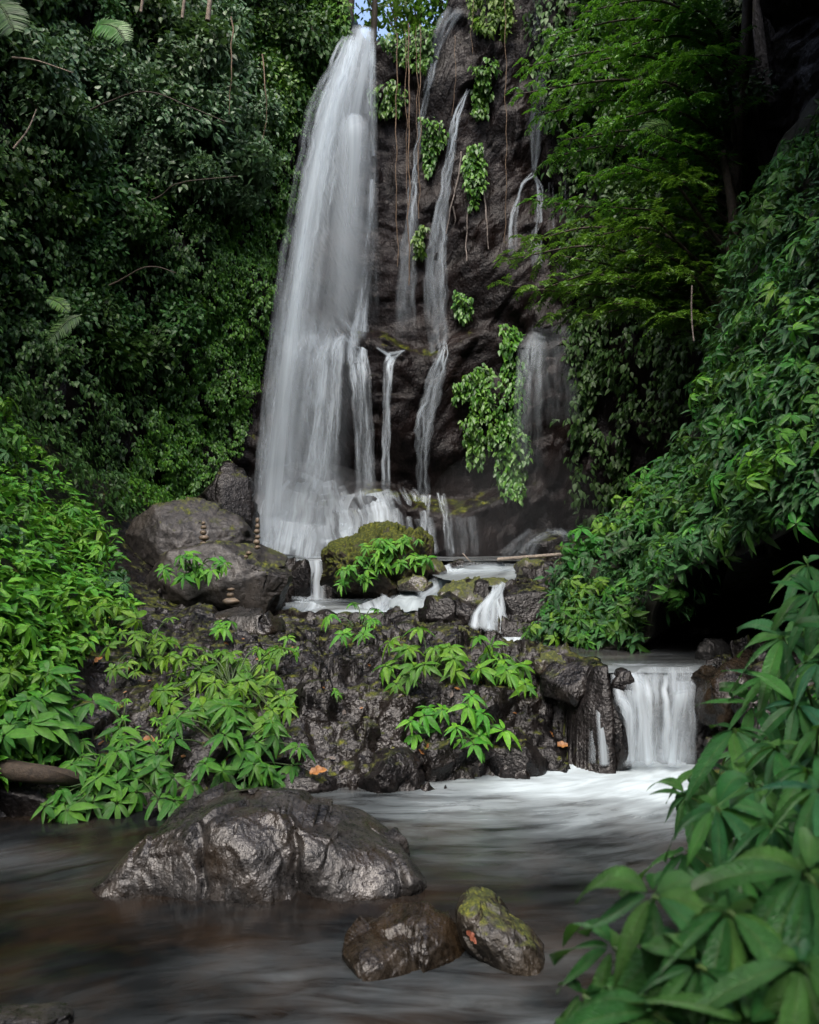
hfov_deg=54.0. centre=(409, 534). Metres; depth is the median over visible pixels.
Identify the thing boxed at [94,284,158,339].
shrub
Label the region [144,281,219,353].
shrub
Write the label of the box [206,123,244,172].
shrub
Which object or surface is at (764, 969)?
leafy plant
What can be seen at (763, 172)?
leafy plant
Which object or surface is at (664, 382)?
foliage
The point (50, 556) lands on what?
leafy plant
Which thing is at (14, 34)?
shrub
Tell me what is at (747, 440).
leafy plant
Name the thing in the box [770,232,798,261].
leafy plant
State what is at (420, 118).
hanging vine
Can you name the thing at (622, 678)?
rock
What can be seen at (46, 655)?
leafy plant
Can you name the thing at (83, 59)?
shrub
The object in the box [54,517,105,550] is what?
leafy plant
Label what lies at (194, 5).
shrub
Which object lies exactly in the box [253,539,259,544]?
stone
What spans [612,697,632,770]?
rock
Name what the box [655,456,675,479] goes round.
leafy plant
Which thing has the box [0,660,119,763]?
leafy plant
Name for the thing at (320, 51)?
shrub
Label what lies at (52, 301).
palm frond
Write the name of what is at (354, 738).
ground
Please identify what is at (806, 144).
leafy plant
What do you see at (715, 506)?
leafy plant
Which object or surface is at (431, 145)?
creeper
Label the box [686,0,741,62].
shrub
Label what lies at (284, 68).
shrub
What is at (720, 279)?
leafy plant
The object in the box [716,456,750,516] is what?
leafy plant
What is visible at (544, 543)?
rock
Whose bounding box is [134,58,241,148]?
shrub
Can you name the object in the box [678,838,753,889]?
leafy plant
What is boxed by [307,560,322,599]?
cascade
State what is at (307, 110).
shrub
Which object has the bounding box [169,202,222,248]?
shrub
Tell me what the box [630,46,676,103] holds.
shrub
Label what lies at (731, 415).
leafy plant
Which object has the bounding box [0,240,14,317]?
shrub
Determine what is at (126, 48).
shrub
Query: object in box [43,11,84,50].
shrub
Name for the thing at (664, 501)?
leafy plant
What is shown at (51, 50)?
shrub
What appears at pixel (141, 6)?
sapling
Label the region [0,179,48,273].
shrub
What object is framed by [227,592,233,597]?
stone
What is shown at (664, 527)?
leafy plant
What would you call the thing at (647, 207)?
shrub
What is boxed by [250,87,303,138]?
shrub
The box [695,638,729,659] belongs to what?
rock
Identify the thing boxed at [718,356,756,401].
leafy plant
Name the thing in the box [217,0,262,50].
shrub
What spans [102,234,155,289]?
shrub
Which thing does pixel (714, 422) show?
leafy plant
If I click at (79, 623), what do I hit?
leafy plant
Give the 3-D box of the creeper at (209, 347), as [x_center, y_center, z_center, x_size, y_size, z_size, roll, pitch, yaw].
[-3.862,-6.069,16.427,2.025,11.353,6.273,0,0,34]
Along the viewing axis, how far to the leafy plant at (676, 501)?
8.95 m
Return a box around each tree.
[348,0,354,21]
[354,0,391,41]
[361,0,423,43]
[378,0,441,41]
[397,0,447,36]
[486,150,738,355]
[505,0,769,254]
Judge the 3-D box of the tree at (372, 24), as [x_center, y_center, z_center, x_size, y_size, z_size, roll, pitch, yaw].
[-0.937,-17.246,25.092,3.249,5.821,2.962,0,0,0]
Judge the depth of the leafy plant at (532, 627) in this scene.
9.42 m
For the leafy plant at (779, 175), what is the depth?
9.47 m
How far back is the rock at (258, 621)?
10.02 m
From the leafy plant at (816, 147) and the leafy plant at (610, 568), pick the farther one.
the leafy plant at (610, 568)
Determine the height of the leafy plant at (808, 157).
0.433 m
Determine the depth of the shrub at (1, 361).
12.43 m
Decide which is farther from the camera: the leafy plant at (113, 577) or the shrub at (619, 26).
the shrub at (619, 26)
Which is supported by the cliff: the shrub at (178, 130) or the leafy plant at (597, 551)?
the shrub at (178, 130)
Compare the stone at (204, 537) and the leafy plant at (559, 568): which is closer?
the leafy plant at (559, 568)
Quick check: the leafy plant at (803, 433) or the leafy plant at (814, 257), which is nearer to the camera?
the leafy plant at (803, 433)
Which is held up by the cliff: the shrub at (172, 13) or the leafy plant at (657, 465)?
the shrub at (172, 13)
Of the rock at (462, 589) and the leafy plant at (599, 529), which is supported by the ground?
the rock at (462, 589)
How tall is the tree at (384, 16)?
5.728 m
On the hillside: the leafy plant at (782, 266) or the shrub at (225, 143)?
the leafy plant at (782, 266)
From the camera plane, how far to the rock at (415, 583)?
12.30 m
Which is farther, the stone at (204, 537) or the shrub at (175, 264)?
the shrub at (175, 264)
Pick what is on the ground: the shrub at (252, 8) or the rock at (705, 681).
the rock at (705, 681)
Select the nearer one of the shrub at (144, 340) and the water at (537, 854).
the water at (537, 854)
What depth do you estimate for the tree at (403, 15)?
25.60 m
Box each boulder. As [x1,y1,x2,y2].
[90,781,426,904]
[124,497,254,566]
[145,540,292,613]
[320,520,434,602]
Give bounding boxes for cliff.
[0,0,818,564]
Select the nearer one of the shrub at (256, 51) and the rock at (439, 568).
the rock at (439, 568)
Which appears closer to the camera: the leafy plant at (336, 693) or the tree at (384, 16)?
the leafy plant at (336, 693)
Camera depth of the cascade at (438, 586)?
13.02 m
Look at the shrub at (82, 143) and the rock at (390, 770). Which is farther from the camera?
the shrub at (82, 143)
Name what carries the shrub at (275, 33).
on the cliff
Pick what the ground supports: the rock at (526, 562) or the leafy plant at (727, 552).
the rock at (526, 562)
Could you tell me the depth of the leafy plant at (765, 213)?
9.42 m
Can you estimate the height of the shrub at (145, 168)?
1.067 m
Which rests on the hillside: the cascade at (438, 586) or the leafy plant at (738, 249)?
the leafy plant at (738, 249)
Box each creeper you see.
[113,22,350,509]
[317,0,358,53]
[366,79,407,120]
[377,25,437,75]
[410,225,429,261]
[418,117,449,180]
[422,26,435,36]
[451,290,473,326]
[451,363,497,412]
[458,396,499,472]
[460,142,488,213]
[466,0,516,42]
[467,57,501,121]
[490,324,533,507]
[562,313,603,429]
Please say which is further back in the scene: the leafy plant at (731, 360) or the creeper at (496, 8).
the creeper at (496, 8)
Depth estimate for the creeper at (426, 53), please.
18.43 m
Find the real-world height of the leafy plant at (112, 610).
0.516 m
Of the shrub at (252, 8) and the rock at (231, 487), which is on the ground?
the rock at (231, 487)
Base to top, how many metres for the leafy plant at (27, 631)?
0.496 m
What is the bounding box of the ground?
[0,396,818,840]
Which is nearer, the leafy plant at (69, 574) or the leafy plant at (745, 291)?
the leafy plant at (69, 574)
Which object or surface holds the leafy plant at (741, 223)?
on the hillside
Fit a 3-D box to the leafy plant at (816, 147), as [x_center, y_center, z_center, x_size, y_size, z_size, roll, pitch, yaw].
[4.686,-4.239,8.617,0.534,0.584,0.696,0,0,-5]
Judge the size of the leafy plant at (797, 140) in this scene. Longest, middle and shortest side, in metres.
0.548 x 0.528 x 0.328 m
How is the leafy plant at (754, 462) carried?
on the hillside
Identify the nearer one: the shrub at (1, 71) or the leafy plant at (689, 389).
the leafy plant at (689, 389)
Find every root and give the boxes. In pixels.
[446,151,461,233]
[465,168,473,261]
[482,187,488,248]
[691,285,693,340]
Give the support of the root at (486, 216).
attached to the cliff
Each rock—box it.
[0,782,67,816]
[0,1002,73,1023]
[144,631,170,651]
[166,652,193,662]
[197,460,259,531]
[214,606,285,636]
[261,767,337,793]
[291,559,311,601]
[342,901,464,980]
[358,747,424,793]
[380,619,425,637]
[397,574,432,591]
[418,591,475,627]
[424,625,470,634]
[429,558,446,581]
[437,576,507,603]
[447,559,481,568]
[455,886,544,975]
[486,732,546,778]
[498,583,550,622]
[513,557,542,573]
[525,530,567,554]
[533,650,565,677]
[539,659,588,706]
[610,667,635,705]
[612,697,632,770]
[689,649,752,731]
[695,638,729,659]
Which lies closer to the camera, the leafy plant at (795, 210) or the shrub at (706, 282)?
the leafy plant at (795, 210)
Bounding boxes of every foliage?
[0,0,332,523]
[512,0,753,314]
[550,186,727,532]
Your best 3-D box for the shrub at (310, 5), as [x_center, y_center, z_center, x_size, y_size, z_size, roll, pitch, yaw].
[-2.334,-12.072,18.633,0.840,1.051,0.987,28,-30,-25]
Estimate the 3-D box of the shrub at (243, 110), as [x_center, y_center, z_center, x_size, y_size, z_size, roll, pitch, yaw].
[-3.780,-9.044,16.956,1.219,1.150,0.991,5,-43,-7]
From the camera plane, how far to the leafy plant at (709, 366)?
10.40 m
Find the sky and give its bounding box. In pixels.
[354,0,445,40]
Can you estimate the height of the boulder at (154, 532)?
1.327 m
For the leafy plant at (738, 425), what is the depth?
7.57 m
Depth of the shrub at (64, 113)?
13.29 m
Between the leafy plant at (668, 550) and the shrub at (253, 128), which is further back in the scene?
the shrub at (253, 128)
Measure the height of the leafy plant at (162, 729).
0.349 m
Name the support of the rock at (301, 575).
on the ground
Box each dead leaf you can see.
[143,735,154,740]
[309,765,326,774]
[466,930,476,943]
[557,741,567,747]
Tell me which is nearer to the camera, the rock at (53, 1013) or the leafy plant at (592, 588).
the rock at (53, 1013)
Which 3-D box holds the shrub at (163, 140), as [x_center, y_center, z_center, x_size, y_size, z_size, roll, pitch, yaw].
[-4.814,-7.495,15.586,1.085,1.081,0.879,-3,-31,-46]
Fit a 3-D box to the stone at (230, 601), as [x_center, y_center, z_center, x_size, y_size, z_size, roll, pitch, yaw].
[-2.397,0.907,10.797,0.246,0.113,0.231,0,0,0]
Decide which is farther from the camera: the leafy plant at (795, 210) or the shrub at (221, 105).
the shrub at (221, 105)
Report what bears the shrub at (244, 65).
on the cliff
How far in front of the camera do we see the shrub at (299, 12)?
18.13 m
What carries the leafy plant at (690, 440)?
on the hillside
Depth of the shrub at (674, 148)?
13.79 m
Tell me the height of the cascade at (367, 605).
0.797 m
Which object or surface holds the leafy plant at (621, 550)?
on the hillside
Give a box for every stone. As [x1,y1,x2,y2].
[199,535,208,540]
[222,597,239,605]
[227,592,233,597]
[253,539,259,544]
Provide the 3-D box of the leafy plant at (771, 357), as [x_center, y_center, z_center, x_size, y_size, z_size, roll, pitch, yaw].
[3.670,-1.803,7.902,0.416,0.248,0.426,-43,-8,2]
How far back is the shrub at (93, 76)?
14.49 m
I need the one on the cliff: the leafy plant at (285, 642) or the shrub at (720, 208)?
the shrub at (720, 208)
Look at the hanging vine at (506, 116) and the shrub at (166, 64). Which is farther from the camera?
the hanging vine at (506, 116)
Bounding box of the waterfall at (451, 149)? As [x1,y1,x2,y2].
[423,99,464,499]
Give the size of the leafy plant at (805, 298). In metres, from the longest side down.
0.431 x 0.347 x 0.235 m
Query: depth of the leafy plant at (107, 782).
6.38 m
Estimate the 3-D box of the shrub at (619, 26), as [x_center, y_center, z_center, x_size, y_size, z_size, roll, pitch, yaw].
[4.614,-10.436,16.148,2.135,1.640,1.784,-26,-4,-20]
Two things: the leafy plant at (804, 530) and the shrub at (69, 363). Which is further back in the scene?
the shrub at (69, 363)
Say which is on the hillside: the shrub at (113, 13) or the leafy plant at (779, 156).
the leafy plant at (779, 156)
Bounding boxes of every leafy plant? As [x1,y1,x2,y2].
[0,397,18,417]
[0,420,33,441]
[0,428,33,458]
[0,449,27,473]
[0,489,34,524]
[0,524,33,550]
[0,569,25,584]
[0,583,44,605]
[0,611,41,653]
[0,647,50,694]
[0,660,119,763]
[0,688,7,716]
[1,479,32,497]
[4,603,36,630]
[14,545,61,576]
[16,441,57,469]
[18,596,85,638]
[19,536,57,557]
[19,568,63,594]
[19,654,72,692]
[23,476,53,490]
[28,518,56,530]
[31,472,55,486]
[31,726,203,823]
[35,503,65,527]
[46,629,95,657]
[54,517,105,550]
[55,547,76,563]
[57,571,87,597]
[60,500,100,540]
[61,498,90,513]
[64,606,93,634]
[66,537,108,567]
[70,596,146,645]
[76,571,105,591]
[84,513,105,527]
[88,567,132,597]
[91,546,114,560]
[99,617,181,682]
[99,698,131,742]
[101,597,137,610]
[135,717,172,750]
[149,644,298,744]
[154,550,231,589]
[160,699,315,789]
[209,620,237,641]
[264,634,298,661]
[321,602,383,648]
[331,688,342,702]
[333,534,436,596]
[371,626,472,694]
[396,690,521,762]
[468,635,537,697]
[518,624,543,640]
[525,610,575,646]
[539,603,564,616]
[549,595,599,643]
[549,918,713,1023]
[554,555,584,576]
[556,571,592,604]
[560,525,604,582]
[561,826,818,1023]
[563,575,609,619]
[571,614,612,648]
[582,624,619,649]
[588,543,607,557]
[590,566,617,583]
[591,516,625,547]
[591,577,631,617]
[593,508,631,531]
[601,527,644,566]
[606,605,644,650]
[610,527,630,542]
[611,481,658,515]
[615,585,653,651]
[616,577,649,593]
[618,758,818,954]
[620,494,660,528]
[621,557,642,570]
[622,512,654,533]
[624,456,665,493]
[634,510,672,537]
[635,481,668,505]
[637,551,672,586]
[644,532,678,552]
[647,722,818,891]
[650,567,693,623]
[654,536,676,558]
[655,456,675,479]
[655,486,674,504]
[659,526,708,578]
[660,477,704,524]
[664,446,687,471]
[668,464,690,496]
[669,427,697,456]
[669,482,710,527]
[674,451,693,467]
[677,517,744,574]
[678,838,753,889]
[681,459,708,490]
[683,365,713,394]
[685,517,740,564]
[688,362,722,411]
[690,436,720,464]
[691,401,711,429]
[693,440,724,497]
[693,484,707,510]
[695,574,818,776]
[696,436,714,462]
[698,501,717,523]
[699,361,739,413]
[699,403,735,437]
[702,345,724,376]
[702,470,725,500]
[704,456,740,505]
[706,507,747,569]
[707,335,724,352]
[711,433,739,472]
[712,248,744,290]
[712,315,762,369]
[713,350,740,368]
[714,401,748,434]
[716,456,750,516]
[717,291,734,312]
[717,509,780,557]
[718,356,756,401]
[718,733,784,775]
[719,351,747,377]
[719,738,763,792]
[722,236,745,281]
[723,300,752,324]
[724,829,818,909]
[726,234,766,269]
[726,302,767,355]
[729,207,757,232]
[730,391,780,440]
[732,433,774,476]
[732,463,776,507]
[735,447,788,515]
[736,182,775,203]
[737,273,764,305]
[740,344,770,363]
[741,295,765,315]
[741,347,802,406]
[741,444,800,511]
[746,200,761,216]
[746,246,774,287]
[746,269,791,302]
[748,175,802,236]
[748,348,812,414]
[748,490,781,530]
[749,309,792,339]
[750,301,776,332]
[750,412,813,456]
[753,209,808,251]
[754,236,772,255]
[755,160,778,189]
[755,281,792,327]
[760,161,804,199]
[761,555,818,688]
[761,687,816,741]
[768,148,803,172]
[768,336,797,362]
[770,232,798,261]
[771,253,803,280]
[771,488,818,542]
[773,379,818,429]
[777,128,805,166]
[779,225,818,263]
[783,265,806,289]
[784,197,804,217]
[786,345,809,370]
[787,199,815,226]
[787,295,818,349]
[788,159,814,189]
[788,293,818,312]
[796,359,818,398]
[796,417,818,451]
[798,386,818,423]
[800,130,818,161]
[804,216,818,234]
[805,146,818,172]
[810,117,818,136]
[810,440,818,465]
[811,249,818,271]
[813,408,818,422]
[814,138,818,162]
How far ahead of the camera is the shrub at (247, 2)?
17.48 m
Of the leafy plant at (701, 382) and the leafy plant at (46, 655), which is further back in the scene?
the leafy plant at (701, 382)
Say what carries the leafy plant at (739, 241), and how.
on the hillside
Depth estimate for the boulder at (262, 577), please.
11.21 m
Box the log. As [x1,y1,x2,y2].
[0,759,86,787]
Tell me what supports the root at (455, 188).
attached to the cliff
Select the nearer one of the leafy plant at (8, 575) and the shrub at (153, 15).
the leafy plant at (8, 575)
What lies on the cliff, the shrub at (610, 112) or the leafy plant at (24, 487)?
the shrub at (610, 112)
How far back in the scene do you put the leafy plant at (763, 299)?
9.16 m
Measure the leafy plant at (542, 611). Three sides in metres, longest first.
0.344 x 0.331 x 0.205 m
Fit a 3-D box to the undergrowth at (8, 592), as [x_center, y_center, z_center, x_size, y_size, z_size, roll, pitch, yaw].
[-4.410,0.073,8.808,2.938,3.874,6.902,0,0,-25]
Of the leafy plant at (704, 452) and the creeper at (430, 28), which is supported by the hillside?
the leafy plant at (704, 452)
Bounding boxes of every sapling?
[139,0,143,12]
[181,0,185,18]
[205,0,211,21]
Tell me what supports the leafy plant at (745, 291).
on the hillside
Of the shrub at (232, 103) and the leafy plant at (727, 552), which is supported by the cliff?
the shrub at (232, 103)
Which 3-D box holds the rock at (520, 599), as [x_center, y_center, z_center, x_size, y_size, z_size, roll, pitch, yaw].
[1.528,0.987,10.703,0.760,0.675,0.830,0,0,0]
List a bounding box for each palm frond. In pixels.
[0,0,28,35]
[45,296,70,312]
[46,314,81,343]
[89,17,133,44]
[639,117,674,140]
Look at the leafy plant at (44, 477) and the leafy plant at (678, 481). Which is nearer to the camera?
the leafy plant at (678, 481)
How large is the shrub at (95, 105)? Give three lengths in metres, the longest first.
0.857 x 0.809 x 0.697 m
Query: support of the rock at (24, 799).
on the ground
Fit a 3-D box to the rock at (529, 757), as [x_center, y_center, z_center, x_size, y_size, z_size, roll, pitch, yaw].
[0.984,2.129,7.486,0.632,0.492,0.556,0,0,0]
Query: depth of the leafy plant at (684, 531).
8.22 m
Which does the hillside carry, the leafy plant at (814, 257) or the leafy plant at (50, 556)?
the leafy plant at (814, 257)
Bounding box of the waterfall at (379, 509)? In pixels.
[258,29,415,556]
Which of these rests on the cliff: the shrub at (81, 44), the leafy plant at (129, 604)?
the shrub at (81, 44)
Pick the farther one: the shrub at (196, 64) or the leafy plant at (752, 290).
the shrub at (196, 64)
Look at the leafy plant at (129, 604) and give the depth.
9.55 m
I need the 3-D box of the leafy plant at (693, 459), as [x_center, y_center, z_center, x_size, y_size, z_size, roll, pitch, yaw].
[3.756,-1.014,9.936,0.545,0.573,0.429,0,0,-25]
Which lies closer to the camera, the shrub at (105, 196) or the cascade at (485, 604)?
the cascade at (485, 604)
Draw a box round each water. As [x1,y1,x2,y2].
[0,759,694,1023]
[282,600,414,613]
[287,556,537,560]
[389,568,464,611]
[432,565,516,586]
[504,638,714,672]
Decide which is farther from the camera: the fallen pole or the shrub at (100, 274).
the shrub at (100, 274)
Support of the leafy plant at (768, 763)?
on the ground
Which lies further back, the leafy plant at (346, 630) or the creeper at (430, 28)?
the creeper at (430, 28)
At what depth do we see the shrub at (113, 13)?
14.63 m
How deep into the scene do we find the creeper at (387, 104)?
18.62 m
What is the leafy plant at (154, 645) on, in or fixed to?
on the ground
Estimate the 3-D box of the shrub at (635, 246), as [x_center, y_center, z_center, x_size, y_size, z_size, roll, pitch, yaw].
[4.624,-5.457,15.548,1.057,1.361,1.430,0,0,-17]
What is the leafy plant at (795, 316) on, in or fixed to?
on the hillside
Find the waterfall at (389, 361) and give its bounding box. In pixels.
[380,350,401,472]
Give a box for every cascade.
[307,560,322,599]
[307,599,391,610]
[421,564,514,598]
[471,586,503,630]
[505,637,520,640]
[599,673,684,763]
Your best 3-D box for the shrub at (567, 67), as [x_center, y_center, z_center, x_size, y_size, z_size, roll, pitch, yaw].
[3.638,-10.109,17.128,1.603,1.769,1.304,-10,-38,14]
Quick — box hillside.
[535,90,818,649]
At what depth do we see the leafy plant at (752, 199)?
11.15 m
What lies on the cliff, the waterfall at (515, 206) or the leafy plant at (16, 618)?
the waterfall at (515, 206)
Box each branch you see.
[11,56,72,72]
[13,109,36,149]
[90,91,225,121]
[109,266,175,285]
[151,176,236,200]
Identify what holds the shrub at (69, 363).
on the cliff
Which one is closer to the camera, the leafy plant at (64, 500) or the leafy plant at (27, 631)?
the leafy plant at (27, 631)
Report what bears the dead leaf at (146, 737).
on the ground
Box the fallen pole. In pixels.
[497,552,562,561]
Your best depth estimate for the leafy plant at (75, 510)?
11.25 m
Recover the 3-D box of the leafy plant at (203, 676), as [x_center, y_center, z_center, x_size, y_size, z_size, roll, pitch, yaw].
[-1.750,1.492,7.926,1.509,0.792,1.996,0,0,0]
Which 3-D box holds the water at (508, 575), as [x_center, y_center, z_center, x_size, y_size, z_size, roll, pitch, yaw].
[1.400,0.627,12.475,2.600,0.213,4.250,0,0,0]
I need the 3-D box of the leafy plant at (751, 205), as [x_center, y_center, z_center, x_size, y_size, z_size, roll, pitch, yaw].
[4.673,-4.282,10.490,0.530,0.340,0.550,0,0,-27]
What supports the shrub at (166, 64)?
on the cliff
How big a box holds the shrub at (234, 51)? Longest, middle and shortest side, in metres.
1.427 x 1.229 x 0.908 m
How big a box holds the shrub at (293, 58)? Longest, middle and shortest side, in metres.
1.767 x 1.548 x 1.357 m
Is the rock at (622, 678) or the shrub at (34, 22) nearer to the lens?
the rock at (622, 678)
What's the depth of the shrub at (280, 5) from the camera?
17.60 m
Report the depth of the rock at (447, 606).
10.43 m
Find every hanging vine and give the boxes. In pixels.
[229,16,233,113]
[261,54,266,139]
[395,33,398,266]
[405,32,407,218]
[407,23,410,284]
[415,26,418,182]
[418,24,421,218]
[452,40,455,111]
[504,0,506,238]
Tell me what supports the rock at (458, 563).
on the ground
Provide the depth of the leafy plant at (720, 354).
9.32 m
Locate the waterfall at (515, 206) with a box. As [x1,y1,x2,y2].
[510,184,541,233]
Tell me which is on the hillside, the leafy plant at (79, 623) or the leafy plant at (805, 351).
the leafy plant at (805, 351)
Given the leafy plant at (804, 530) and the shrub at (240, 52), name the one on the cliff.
the shrub at (240, 52)
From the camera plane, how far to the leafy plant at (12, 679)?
6.79 m
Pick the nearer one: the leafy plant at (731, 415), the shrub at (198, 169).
the leafy plant at (731, 415)
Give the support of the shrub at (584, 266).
on the cliff
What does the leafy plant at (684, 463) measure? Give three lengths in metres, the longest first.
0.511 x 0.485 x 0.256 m
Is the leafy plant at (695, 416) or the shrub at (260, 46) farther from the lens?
the shrub at (260, 46)
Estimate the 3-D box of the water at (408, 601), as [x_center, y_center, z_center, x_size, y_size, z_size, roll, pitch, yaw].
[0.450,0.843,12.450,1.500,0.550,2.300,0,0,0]
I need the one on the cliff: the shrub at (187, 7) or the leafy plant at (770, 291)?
the shrub at (187, 7)
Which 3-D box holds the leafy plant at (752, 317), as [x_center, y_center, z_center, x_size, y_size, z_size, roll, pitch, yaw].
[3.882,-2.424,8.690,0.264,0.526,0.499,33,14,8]
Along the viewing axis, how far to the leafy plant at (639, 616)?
8.87 m
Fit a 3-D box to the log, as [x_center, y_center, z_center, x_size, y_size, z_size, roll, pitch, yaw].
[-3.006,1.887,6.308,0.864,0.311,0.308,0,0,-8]
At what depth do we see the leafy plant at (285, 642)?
8.23 m
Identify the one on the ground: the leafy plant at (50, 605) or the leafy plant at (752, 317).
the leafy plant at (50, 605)
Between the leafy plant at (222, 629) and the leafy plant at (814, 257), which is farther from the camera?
the leafy plant at (222, 629)
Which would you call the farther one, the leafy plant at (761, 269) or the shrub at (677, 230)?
the shrub at (677, 230)
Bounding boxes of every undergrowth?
[0,412,145,791]
[525,99,818,653]
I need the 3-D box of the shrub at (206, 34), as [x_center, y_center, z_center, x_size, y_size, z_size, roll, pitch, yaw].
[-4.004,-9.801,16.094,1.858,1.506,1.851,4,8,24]
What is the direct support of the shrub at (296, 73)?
on the cliff
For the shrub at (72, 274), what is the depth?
13.78 m
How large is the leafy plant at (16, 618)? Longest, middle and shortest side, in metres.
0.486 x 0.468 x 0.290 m
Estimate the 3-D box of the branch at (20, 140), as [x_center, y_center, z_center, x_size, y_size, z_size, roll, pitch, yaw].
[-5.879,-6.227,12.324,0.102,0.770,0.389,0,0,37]
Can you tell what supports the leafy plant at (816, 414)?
on the hillside
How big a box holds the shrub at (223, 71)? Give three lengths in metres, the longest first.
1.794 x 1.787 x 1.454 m
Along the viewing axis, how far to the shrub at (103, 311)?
14.41 m
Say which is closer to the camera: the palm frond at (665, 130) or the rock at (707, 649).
the rock at (707, 649)
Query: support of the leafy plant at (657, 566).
on the hillside
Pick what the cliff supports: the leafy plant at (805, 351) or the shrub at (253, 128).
the shrub at (253, 128)
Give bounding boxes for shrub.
[0,0,38,63]
[0,0,49,66]
[0,26,104,115]
[0,60,47,116]
[0,71,103,161]
[0,130,63,221]
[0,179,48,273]
[0,225,59,308]
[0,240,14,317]
[0,323,12,363]
[0,326,3,367]
[2,60,56,117]
[5,281,57,349]
[6,171,101,251]
[13,0,71,44]
[22,323,91,382]
[23,272,109,341]
[28,85,127,170]
[33,15,98,82]
[41,26,127,103]
[42,242,86,286]
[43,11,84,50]
[44,139,121,225]
[46,0,71,19]
[57,143,148,215]
[64,221,131,298]
[69,0,95,17]
[71,207,129,259]
[77,0,144,43]
[78,284,130,344]
[81,95,107,124]
[82,40,130,105]
[83,67,101,93]
[84,38,102,67]
[84,43,145,99]
[85,322,163,381]
[87,113,124,168]
[90,11,139,65]
[90,80,149,138]
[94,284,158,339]
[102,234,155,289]
[111,325,181,397]
[112,45,171,123]
[113,0,190,45]
[117,126,180,184]
[118,178,180,256]
[127,90,178,148]
[130,52,215,148]
[133,44,170,71]
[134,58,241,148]
[136,124,190,178]
[137,83,202,146]
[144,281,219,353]
[147,51,189,88]
[147,139,242,213]
[148,26,214,82]
[150,0,244,30]
[151,0,236,54]
[154,36,210,86]
[154,244,211,294]
[155,82,218,145]
[158,0,194,39]
[162,37,263,108]
[163,138,243,215]
[166,0,251,75]
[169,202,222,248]
[170,69,241,112]
[190,81,252,135]
[198,0,255,39]
[198,16,249,65]
[200,144,279,223]
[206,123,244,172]
[208,57,258,127]
[215,108,291,203]
[216,90,252,128]
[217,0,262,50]
[217,41,252,63]
[223,111,291,163]
[223,169,266,219]
[227,55,262,91]
[227,81,257,127]
[231,0,263,24]
[234,3,275,54]
[235,9,272,58]
[241,33,281,91]
[242,52,278,104]
[243,39,302,92]
[245,2,299,52]
[246,84,288,131]
[250,44,298,93]
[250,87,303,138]
[253,0,301,43]
[260,62,325,130]
[263,31,323,90]
[269,70,313,125]
[276,48,303,75]
[278,7,303,33]
[279,0,352,80]
[280,36,320,83]
[284,60,307,95]
[291,7,323,47]
[293,0,323,20]
[542,20,613,92]
[548,69,617,123]
[558,133,605,192]
[566,0,605,22]
[574,0,617,56]
[575,239,629,294]
[582,37,634,98]
[587,73,651,155]
[591,0,654,57]
[595,150,636,217]
[601,168,668,226]
[616,3,673,60]
[620,233,668,269]
[625,90,673,157]
[627,282,657,313]
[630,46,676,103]
[630,85,721,163]
[630,190,673,230]
[634,149,694,202]
[640,164,693,213]
[644,249,682,294]
[651,42,719,106]
[652,298,694,343]
[659,0,689,11]
[662,170,743,260]
[665,209,697,248]
[665,235,712,288]
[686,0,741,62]
[686,201,727,268]
[691,51,735,102]
[693,260,720,299]
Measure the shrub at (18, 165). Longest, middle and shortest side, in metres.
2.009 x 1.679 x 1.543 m
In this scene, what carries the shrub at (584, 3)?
on the cliff
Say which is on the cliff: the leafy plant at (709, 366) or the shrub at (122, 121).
the shrub at (122, 121)
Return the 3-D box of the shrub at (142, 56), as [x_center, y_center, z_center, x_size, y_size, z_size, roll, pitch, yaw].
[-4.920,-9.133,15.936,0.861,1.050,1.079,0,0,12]
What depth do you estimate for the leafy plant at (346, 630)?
9.09 m
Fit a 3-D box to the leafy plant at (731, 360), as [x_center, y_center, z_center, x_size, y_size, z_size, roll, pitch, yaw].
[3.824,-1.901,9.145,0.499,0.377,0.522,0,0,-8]
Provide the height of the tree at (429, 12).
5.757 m
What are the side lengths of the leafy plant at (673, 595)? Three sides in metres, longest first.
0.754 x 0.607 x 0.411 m
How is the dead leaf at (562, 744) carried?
on the ground
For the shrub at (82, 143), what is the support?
on the cliff
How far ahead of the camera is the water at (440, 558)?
15.85 m
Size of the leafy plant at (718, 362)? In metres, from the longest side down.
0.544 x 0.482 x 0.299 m
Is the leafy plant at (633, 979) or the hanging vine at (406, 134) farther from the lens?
the hanging vine at (406, 134)
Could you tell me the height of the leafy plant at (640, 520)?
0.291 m
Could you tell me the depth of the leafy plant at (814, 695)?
5.42 m
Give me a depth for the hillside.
9.47 m
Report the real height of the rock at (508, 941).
0.495 m
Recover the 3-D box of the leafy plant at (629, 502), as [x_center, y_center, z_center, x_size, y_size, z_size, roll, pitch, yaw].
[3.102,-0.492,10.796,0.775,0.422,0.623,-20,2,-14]
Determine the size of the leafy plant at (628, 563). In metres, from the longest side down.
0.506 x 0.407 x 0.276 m
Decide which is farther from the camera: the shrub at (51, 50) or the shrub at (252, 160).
the shrub at (252, 160)
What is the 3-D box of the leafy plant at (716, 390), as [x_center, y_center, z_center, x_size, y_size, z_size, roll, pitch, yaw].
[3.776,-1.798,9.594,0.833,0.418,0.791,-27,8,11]
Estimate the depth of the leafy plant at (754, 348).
8.18 m
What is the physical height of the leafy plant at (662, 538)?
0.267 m
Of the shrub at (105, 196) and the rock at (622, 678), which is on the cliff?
the shrub at (105, 196)
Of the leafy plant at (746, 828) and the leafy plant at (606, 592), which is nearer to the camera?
the leafy plant at (746, 828)
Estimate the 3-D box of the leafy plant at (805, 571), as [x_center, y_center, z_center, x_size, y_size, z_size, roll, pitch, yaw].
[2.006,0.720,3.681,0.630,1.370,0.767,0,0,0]
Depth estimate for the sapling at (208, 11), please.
14.17 m

